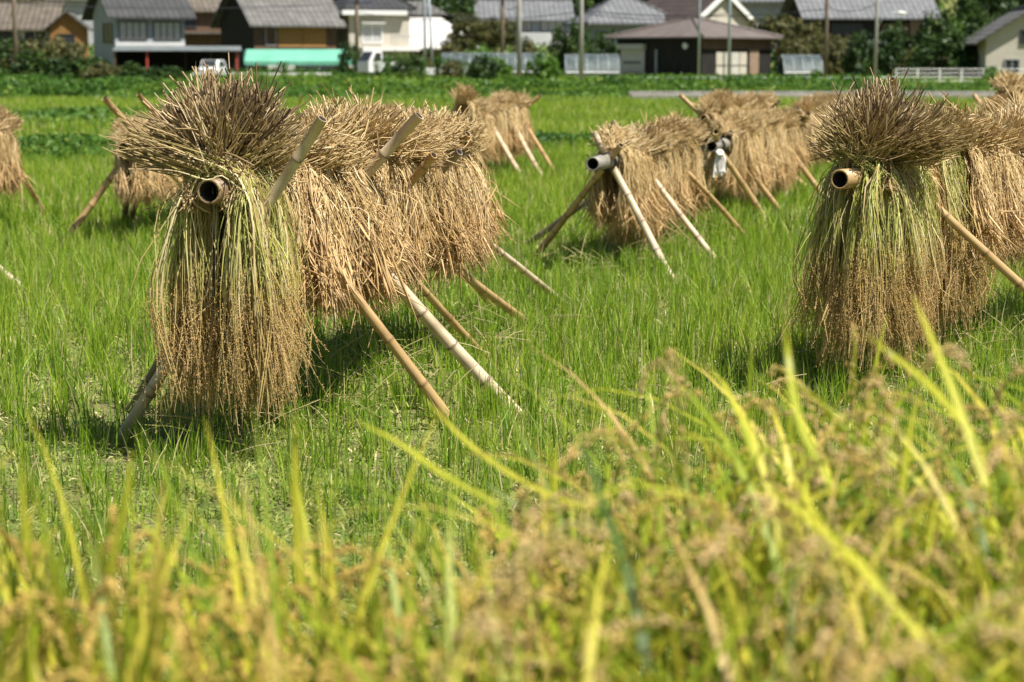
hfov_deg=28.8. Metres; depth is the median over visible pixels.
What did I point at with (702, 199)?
rice sheaf
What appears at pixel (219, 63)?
parked car
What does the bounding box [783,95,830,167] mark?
rice sheaf
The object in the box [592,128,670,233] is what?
rice sheaf
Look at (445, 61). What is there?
garden plant
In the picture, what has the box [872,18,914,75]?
bush
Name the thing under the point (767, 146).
rice sheaf
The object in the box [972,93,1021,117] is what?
drying rack
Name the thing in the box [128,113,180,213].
rice sheaf
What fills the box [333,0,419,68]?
house
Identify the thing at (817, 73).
bush
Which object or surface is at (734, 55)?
sliding door
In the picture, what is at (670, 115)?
rice sheaf
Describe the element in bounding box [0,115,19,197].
rice sheaf
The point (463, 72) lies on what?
garden plant
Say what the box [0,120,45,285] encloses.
drying rack
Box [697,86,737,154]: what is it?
rice sheaf
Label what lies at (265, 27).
window
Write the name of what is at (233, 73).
board fence
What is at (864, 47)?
bush
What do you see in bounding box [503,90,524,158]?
rice sheaf
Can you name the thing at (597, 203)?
rice sheaf
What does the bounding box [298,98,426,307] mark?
rice sheaf
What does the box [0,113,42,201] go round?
rice sheaf
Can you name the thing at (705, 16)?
overhead wire
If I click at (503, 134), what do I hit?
rice sheaf
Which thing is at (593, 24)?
house
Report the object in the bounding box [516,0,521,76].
utility pole
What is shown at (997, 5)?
tree
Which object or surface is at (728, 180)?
rice sheaf
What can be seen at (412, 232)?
rice sheaf
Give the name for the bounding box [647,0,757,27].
house
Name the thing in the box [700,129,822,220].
drying rack
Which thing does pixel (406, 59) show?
garden plant
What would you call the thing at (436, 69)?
garden plant
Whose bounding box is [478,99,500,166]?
rice sheaf
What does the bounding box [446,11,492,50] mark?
tree
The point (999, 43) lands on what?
house
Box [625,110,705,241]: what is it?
rice sheaf
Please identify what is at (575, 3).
tree
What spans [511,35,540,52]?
bush
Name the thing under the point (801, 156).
rice sheaf
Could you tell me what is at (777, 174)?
rice sheaf
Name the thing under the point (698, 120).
rice sheaf
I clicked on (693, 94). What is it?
irrigation channel
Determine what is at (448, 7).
tree
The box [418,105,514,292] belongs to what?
rice sheaf
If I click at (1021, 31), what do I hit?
window
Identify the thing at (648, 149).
rice sheaf
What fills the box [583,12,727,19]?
overhead wire
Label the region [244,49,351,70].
awning
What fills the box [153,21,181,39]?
window
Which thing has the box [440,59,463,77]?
bush
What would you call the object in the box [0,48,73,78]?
bush
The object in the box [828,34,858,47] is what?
tree
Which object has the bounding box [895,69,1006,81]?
railing
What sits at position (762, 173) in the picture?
rice sheaf
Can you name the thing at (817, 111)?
rice sheaf
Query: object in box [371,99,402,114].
rice sheaf
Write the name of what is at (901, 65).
bush
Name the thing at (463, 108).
rice sheaf
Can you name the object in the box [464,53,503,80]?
bush
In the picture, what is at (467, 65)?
garden plant
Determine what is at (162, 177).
rice sheaf
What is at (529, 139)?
rice sheaf
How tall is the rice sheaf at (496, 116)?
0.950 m
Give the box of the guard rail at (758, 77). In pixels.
[614,77,895,82]
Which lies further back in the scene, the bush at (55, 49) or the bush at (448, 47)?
the bush at (448, 47)
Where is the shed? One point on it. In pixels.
(668, 47)
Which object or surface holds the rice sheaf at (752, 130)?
hanging from the drying rack at (723, 143)
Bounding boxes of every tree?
[404,0,460,49]
[436,0,477,33]
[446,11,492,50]
[472,16,515,52]
[569,0,593,31]
[589,0,605,5]
[747,13,804,61]
[782,21,832,54]
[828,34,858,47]
[885,36,917,57]
[934,0,954,10]
[936,14,980,31]
[949,0,1021,27]
[968,0,1021,14]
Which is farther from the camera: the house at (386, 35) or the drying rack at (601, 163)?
the house at (386, 35)
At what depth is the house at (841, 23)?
166.54 m
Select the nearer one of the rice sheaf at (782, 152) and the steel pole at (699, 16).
the rice sheaf at (782, 152)
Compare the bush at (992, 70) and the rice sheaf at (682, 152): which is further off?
the bush at (992, 70)
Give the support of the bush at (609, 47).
on the ground at (214, 500)
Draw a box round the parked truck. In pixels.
[357,51,403,74]
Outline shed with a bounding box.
[605,17,783,75]
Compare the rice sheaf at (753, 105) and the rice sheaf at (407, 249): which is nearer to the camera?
the rice sheaf at (407, 249)
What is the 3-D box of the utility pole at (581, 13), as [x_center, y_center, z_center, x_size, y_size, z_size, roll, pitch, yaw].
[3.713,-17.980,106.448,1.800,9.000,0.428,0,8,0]
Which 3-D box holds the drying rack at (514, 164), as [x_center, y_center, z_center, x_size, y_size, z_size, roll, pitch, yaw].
[-0.378,-2.920,29.013,2.252,1.297,3.898,2,8,16]
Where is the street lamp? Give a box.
[873,0,905,75]
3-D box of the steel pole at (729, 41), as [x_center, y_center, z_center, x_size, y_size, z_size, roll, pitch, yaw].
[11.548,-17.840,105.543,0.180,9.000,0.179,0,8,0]
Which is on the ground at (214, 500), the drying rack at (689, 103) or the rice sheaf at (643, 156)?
the drying rack at (689, 103)
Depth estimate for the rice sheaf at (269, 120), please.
8.41 m
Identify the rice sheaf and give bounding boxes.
[0,105,29,202]
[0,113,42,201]
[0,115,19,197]
[0,116,8,192]
[99,125,164,207]
[102,75,313,461]
[106,109,171,210]
[126,52,305,216]
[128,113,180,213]
[133,119,175,203]
[150,108,328,428]
[165,61,322,208]
[166,124,316,367]
[287,105,366,260]
[289,107,383,365]
[291,94,430,346]
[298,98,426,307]
[301,82,433,331]
[305,101,332,113]
[308,114,414,320]
[339,105,465,311]
[354,98,440,299]
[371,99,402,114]
[374,100,443,297]
[386,104,484,301]
[397,111,460,265]
[403,101,477,295]
[405,99,493,296]
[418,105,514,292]
[446,81,496,155]
[448,106,519,243]
[451,99,480,120]
[475,96,500,165]
[475,97,491,161]
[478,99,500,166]
[483,96,495,160]
[485,95,513,166]
[488,96,513,162]
[488,97,506,160]
[489,87,523,161]
[492,93,518,154]
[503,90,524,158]
[506,90,531,159]
[518,91,533,146]
[520,91,540,154]
[572,120,659,241]
[587,129,670,243]
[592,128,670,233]
[602,124,680,252]
[609,113,684,247]
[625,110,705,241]
[631,110,707,229]
[634,123,695,237]
[649,110,708,231]
[657,120,684,225]
[672,138,692,213]
[673,111,714,224]
[677,122,711,225]
[692,94,724,158]
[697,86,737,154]
[700,113,749,200]
[701,86,737,163]
[707,88,738,110]
[708,108,755,201]
[714,114,763,200]
[722,105,766,187]
[729,112,786,202]
[732,90,753,112]
[734,93,760,110]
[735,94,756,111]
[741,89,767,108]
[744,109,786,196]
[745,113,773,192]
[746,105,792,195]
[748,109,771,162]
[752,101,762,110]
[754,104,795,195]
[758,89,778,107]
[758,103,795,192]
[763,105,801,178]
[768,106,802,194]
[770,95,943,384]
[773,106,814,177]
[777,103,819,179]
[781,107,806,180]
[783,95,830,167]
[798,95,823,158]
[806,93,833,163]
[807,92,832,122]
[810,68,946,198]
[812,67,946,199]
[813,84,974,389]
[821,90,842,112]
[822,93,834,159]
[822,154,955,339]
[899,106,998,346]
[912,96,992,324]
[912,110,971,344]
[922,91,1022,276]
[954,102,1023,277]
[955,108,1018,271]
[968,107,1023,260]
[972,83,1023,271]
[973,95,1008,113]
[981,94,1010,104]
[982,88,1021,107]
[983,98,1023,274]
[986,69,1023,109]
[992,113,1023,240]
[1014,70,1023,95]
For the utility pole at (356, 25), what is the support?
on the ground at (214, 500)
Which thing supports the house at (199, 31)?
on the ground at (214, 500)
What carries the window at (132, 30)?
in the house at (138, 24)
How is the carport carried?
on the ground at (214, 500)
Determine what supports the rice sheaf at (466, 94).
hanging from the drying rack at (514, 164)
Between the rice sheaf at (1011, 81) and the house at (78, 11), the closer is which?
the rice sheaf at (1011, 81)
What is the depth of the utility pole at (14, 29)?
110.58 m
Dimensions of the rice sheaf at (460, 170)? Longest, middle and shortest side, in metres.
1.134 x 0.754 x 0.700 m
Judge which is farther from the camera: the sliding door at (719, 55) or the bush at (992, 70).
the sliding door at (719, 55)
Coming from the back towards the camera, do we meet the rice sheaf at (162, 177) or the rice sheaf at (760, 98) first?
the rice sheaf at (760, 98)
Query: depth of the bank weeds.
92.63 m
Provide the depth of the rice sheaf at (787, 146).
23.68 m
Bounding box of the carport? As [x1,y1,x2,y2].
[112,46,240,71]
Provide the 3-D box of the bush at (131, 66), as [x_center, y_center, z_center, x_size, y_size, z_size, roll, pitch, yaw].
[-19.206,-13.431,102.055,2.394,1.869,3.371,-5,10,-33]
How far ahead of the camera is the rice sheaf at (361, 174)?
9.67 m
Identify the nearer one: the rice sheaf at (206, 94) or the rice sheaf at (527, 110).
the rice sheaf at (206, 94)
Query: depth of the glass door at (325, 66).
153.01 m
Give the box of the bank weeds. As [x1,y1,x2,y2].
[0,16,999,163]
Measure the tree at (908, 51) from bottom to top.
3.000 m
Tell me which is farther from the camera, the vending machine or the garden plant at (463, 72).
the vending machine
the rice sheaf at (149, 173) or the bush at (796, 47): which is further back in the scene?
the bush at (796, 47)
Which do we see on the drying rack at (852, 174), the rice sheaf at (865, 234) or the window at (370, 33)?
the rice sheaf at (865, 234)
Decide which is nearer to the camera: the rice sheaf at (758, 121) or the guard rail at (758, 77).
the rice sheaf at (758, 121)
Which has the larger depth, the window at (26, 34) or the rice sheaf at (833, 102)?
the window at (26, 34)
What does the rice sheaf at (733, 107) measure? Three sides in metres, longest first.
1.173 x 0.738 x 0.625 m
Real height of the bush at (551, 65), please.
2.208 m
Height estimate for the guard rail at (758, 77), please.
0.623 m
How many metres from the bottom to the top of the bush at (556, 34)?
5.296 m
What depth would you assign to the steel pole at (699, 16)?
104.72 m
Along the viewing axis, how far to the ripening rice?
2.96 m
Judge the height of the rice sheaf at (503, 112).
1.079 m
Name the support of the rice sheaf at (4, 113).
hanging from the drying rack at (32, 192)
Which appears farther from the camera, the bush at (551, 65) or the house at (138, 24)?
the house at (138, 24)
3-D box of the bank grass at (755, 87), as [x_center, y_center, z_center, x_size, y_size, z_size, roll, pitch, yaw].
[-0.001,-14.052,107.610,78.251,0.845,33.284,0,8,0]
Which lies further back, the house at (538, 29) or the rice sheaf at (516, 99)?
the house at (538, 29)
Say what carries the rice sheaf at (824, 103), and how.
on the drying rack at (806, 116)
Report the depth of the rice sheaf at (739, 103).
26.92 m
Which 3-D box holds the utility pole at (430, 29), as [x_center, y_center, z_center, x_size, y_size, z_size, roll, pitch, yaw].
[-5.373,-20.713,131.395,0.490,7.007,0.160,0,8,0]
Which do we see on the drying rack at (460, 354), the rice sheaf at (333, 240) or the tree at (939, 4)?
the rice sheaf at (333, 240)
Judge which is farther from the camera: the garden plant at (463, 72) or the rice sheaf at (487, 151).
the garden plant at (463, 72)
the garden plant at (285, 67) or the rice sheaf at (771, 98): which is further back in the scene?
the garden plant at (285, 67)
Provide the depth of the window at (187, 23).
174.40 m
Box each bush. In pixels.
[0,37,23,70]
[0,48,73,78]
[1,34,87,74]
[54,55,119,77]
[64,46,88,64]
[78,61,124,78]
[113,61,159,81]
[151,65,190,81]
[336,41,360,73]
[389,52,428,79]
[426,38,467,70]
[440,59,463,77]
[464,42,494,52]
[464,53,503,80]
[481,56,514,75]
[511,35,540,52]
[523,51,560,80]
[545,24,567,63]
[557,17,593,69]
[586,27,616,53]
[774,33,812,73]
[810,68,822,76]
[817,39,850,74]
[840,29,884,75]
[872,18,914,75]
[896,52,949,75]
[904,29,985,76]
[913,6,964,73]
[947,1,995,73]
[981,65,1005,80]
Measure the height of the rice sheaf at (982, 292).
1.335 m
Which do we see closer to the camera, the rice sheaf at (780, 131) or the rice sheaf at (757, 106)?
the rice sheaf at (780, 131)
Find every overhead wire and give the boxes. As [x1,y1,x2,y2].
[16,2,355,8]
[358,12,489,20]
[435,11,578,18]
[583,9,824,16]
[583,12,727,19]
[829,3,875,11]
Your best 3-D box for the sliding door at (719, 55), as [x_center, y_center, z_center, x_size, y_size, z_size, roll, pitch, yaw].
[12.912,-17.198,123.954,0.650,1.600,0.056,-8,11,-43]
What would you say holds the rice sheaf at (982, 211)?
on the drying rack at (852, 174)
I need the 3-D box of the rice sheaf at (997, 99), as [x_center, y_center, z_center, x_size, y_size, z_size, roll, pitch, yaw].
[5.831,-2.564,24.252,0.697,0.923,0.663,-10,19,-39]
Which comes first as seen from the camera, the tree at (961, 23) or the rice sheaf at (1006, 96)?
the rice sheaf at (1006, 96)
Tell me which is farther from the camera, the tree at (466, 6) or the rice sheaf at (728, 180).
the tree at (466, 6)
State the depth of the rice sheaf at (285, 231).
8.45 m
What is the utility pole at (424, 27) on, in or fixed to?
on the ground at (214, 500)
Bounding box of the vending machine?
[251,64,259,70]
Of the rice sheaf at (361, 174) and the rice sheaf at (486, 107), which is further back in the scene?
the rice sheaf at (486, 107)
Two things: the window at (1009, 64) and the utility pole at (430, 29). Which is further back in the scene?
the utility pole at (430, 29)
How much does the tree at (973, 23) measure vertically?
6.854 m
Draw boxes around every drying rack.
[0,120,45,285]
[60,93,182,245]
[112,111,569,444]
[465,94,551,172]
[523,119,746,276]
[679,93,805,187]
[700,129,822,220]
[796,95,814,124]
[830,77,1023,293]
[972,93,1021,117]
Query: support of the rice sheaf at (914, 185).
on the drying rack at (852, 174)
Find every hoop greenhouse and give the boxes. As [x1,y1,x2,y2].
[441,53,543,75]
[564,54,619,76]
[777,55,822,76]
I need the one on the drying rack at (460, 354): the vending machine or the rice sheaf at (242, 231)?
the rice sheaf at (242, 231)
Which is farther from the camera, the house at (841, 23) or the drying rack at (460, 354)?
the house at (841, 23)
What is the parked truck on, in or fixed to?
on the ground at (214, 500)
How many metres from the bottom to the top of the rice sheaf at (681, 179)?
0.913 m
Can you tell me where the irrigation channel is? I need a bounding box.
[628,91,994,100]
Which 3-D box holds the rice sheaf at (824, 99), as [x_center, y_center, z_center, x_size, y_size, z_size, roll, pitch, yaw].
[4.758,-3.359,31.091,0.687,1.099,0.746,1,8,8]
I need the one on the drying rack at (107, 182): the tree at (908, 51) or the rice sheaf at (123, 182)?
the rice sheaf at (123, 182)
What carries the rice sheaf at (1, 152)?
hanging from the drying rack at (32, 192)
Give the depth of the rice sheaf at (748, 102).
27.31 m
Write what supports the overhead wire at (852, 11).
attached to the street lamp
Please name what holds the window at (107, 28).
in the house at (138, 24)
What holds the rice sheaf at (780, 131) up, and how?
hanging from the drying rack at (723, 143)
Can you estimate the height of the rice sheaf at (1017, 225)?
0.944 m
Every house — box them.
[0,0,64,62]
[43,8,92,59]
[64,0,93,44]
[81,0,195,68]
[184,0,220,45]
[210,0,346,70]
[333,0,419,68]
[406,1,479,64]
[472,0,574,45]
[563,0,666,53]
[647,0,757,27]
[737,0,783,50]
[779,0,941,62]
[960,5,1023,77]
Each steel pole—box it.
[698,0,700,76]
[727,0,730,76]
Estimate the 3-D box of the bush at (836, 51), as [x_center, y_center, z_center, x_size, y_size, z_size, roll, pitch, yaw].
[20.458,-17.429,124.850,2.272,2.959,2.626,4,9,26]
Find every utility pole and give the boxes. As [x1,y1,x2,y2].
[12,0,17,64]
[355,0,358,66]
[423,0,425,62]
[428,0,433,70]
[500,0,503,52]
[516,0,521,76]
[579,0,583,79]
[823,0,828,77]
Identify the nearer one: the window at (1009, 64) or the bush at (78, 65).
the bush at (78, 65)
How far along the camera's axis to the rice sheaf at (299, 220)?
8.79 m
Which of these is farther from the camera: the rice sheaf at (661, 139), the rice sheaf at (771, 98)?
the rice sheaf at (771, 98)
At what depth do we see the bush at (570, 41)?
147.93 m
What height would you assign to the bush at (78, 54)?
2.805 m
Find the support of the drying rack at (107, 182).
on the ground at (214, 500)
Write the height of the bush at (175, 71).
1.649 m
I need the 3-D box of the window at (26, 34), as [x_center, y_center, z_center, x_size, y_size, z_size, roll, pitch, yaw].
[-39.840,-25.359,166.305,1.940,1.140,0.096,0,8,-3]
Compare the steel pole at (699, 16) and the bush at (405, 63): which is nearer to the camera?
the steel pole at (699, 16)
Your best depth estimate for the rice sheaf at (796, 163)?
24.19 m
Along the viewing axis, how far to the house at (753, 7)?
179.29 m
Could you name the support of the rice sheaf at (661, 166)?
hanging from the drying rack at (601, 163)
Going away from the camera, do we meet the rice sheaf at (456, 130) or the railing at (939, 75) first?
the rice sheaf at (456, 130)
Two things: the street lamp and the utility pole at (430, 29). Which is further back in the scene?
the utility pole at (430, 29)
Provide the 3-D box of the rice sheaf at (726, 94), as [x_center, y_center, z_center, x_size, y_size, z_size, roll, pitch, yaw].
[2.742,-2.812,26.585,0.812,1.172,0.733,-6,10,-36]
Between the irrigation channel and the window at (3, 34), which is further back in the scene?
the window at (3, 34)
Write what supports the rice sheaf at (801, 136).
hanging from the drying rack at (723, 143)
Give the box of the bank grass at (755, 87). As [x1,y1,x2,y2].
[19,72,993,92]
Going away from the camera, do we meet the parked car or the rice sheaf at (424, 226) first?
the rice sheaf at (424, 226)
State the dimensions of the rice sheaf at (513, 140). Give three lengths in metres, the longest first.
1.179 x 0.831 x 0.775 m
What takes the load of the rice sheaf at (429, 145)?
on the drying rack at (460, 354)
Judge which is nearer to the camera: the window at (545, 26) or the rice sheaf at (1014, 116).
the rice sheaf at (1014, 116)
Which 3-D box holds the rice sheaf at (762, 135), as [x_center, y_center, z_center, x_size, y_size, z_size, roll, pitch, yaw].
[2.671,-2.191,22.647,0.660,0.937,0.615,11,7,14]
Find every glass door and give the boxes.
[268,64,294,70]
[299,64,331,70]
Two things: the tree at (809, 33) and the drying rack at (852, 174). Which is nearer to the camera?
the drying rack at (852, 174)
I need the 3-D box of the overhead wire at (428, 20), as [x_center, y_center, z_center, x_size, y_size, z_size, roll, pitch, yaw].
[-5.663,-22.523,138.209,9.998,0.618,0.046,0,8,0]
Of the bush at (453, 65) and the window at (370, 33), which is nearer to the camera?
the bush at (453, 65)
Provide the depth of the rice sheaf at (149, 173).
18.28 m
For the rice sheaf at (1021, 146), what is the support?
hanging from the drying rack at (852, 174)
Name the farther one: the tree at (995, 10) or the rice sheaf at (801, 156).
the tree at (995, 10)
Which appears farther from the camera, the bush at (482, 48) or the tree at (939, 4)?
the tree at (939, 4)
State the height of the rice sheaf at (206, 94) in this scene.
0.756 m
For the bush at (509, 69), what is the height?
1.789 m
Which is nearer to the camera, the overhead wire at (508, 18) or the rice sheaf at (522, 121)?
the rice sheaf at (522, 121)
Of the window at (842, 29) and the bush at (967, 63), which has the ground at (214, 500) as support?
the bush at (967, 63)
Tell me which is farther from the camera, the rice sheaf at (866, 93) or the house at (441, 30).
the house at (441, 30)
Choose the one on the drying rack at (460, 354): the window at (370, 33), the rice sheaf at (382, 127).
the rice sheaf at (382, 127)
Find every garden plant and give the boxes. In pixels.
[277,60,288,76]
[372,57,383,76]
[382,54,392,76]
[386,50,400,76]
[402,51,411,76]
[432,53,442,77]
[440,53,452,74]
[455,57,465,76]
[464,59,472,76]
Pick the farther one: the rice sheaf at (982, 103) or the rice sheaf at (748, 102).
the rice sheaf at (748, 102)
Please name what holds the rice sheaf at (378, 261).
on the drying rack at (460, 354)
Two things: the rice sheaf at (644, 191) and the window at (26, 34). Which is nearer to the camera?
the rice sheaf at (644, 191)
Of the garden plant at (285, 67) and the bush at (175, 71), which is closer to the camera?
the bush at (175, 71)
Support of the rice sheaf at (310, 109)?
hanging from the drying rack
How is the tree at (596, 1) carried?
on the ground at (214, 500)
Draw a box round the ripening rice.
[0,295,1023,681]
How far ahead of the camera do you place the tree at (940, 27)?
126.21 m
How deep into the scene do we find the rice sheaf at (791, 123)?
23.94 m
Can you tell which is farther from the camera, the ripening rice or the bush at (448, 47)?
the bush at (448, 47)
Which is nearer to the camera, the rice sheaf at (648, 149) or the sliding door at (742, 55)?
the rice sheaf at (648, 149)
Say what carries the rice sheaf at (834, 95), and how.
hanging from the drying rack at (806, 116)
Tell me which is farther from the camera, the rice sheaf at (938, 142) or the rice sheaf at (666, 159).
the rice sheaf at (666, 159)
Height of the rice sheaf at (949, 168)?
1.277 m
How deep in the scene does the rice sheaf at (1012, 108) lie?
11.98 m
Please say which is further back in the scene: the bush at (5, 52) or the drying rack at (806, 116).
the bush at (5, 52)
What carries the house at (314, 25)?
on the ground at (214, 500)
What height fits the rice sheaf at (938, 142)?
1.570 m
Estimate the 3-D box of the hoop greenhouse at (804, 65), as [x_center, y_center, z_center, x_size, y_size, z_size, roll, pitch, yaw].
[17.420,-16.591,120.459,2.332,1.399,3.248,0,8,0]
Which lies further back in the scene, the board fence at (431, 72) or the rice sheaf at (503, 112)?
the board fence at (431, 72)
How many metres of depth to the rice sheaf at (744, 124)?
21.34 m
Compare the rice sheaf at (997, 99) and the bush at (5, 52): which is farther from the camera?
the bush at (5, 52)
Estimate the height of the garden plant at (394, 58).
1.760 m
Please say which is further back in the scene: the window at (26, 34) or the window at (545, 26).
the window at (545, 26)
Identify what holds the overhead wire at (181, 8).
attached to the utility pole at (356, 25)
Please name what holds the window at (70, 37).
in the house at (69, 25)
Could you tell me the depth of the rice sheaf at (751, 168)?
21.54 m
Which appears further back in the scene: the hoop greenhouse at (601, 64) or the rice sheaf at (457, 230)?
the hoop greenhouse at (601, 64)
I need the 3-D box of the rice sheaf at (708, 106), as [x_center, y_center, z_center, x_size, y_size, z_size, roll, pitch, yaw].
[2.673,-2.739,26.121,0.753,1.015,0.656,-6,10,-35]
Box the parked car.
[198,60,225,72]
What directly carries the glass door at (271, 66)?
in the house at (314, 25)
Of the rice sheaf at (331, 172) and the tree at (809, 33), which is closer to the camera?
the rice sheaf at (331, 172)
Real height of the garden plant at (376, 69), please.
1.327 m
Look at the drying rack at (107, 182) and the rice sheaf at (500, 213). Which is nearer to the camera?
the rice sheaf at (500, 213)
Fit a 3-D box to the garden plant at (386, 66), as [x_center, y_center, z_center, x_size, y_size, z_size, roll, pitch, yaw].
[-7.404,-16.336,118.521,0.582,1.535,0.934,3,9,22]
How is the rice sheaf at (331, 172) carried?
on the drying rack at (460, 354)
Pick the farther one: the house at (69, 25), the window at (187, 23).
the window at (187, 23)
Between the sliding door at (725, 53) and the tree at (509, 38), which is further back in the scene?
the tree at (509, 38)
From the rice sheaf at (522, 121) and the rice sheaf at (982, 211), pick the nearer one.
the rice sheaf at (982, 211)
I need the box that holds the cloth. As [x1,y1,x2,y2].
[713,149,725,177]
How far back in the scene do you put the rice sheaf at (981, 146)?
11.01 m
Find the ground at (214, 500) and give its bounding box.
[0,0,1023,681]
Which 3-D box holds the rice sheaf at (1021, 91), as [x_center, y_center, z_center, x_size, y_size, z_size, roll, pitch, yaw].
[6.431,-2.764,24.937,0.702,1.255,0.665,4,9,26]
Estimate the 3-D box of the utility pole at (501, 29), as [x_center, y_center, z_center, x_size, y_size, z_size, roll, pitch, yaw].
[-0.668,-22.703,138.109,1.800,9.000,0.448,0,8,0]
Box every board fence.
[192,72,330,75]
[405,67,468,74]
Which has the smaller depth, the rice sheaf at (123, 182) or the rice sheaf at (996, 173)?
the rice sheaf at (996, 173)
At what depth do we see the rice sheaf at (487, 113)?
28.08 m
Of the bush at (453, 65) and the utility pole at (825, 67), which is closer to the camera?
the utility pole at (825, 67)
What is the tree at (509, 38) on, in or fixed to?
on the ground at (214, 500)
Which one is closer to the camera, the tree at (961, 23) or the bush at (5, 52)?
the bush at (5, 52)
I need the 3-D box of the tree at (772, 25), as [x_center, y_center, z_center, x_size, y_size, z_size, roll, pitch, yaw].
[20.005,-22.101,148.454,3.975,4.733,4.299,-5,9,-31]
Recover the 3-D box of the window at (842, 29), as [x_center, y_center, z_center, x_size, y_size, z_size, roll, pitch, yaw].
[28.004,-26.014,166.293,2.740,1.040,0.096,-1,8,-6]
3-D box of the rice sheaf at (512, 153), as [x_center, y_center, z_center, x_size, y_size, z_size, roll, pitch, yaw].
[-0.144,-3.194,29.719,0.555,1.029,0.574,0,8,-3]
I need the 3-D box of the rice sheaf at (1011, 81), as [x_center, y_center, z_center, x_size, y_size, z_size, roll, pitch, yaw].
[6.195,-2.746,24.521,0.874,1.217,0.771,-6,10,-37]
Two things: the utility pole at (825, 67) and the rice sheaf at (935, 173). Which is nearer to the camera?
the rice sheaf at (935, 173)
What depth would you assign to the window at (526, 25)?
187.97 m
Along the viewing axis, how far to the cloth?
20.20 m
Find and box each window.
[0,31,17,43]
[23,31,46,42]
[56,34,74,47]
[103,23,112,42]
[118,21,147,39]
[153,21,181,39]
[184,20,196,27]
[265,27,276,45]
[360,22,385,42]
[522,21,530,31]
[540,21,563,31]
[831,23,862,35]
[1004,59,1019,74]
[1020,30,1023,43]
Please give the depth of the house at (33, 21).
166.87 m
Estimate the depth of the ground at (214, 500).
8.68 m
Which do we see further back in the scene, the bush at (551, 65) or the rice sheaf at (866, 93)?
the bush at (551, 65)
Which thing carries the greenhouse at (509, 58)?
on the ground at (214, 500)
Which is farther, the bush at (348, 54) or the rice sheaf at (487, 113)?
the bush at (348, 54)
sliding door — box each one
[716,52,722,74]
[724,52,730,75]
[731,52,738,74]
[739,52,746,74]
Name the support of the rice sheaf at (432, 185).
on the drying rack at (460, 354)
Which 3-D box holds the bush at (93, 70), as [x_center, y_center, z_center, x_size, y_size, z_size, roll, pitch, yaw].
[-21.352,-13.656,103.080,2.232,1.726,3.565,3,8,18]
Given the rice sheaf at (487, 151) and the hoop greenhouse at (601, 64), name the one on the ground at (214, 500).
the hoop greenhouse at (601, 64)
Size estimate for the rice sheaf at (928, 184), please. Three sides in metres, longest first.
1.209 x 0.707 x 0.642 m
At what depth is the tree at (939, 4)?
193.68 m

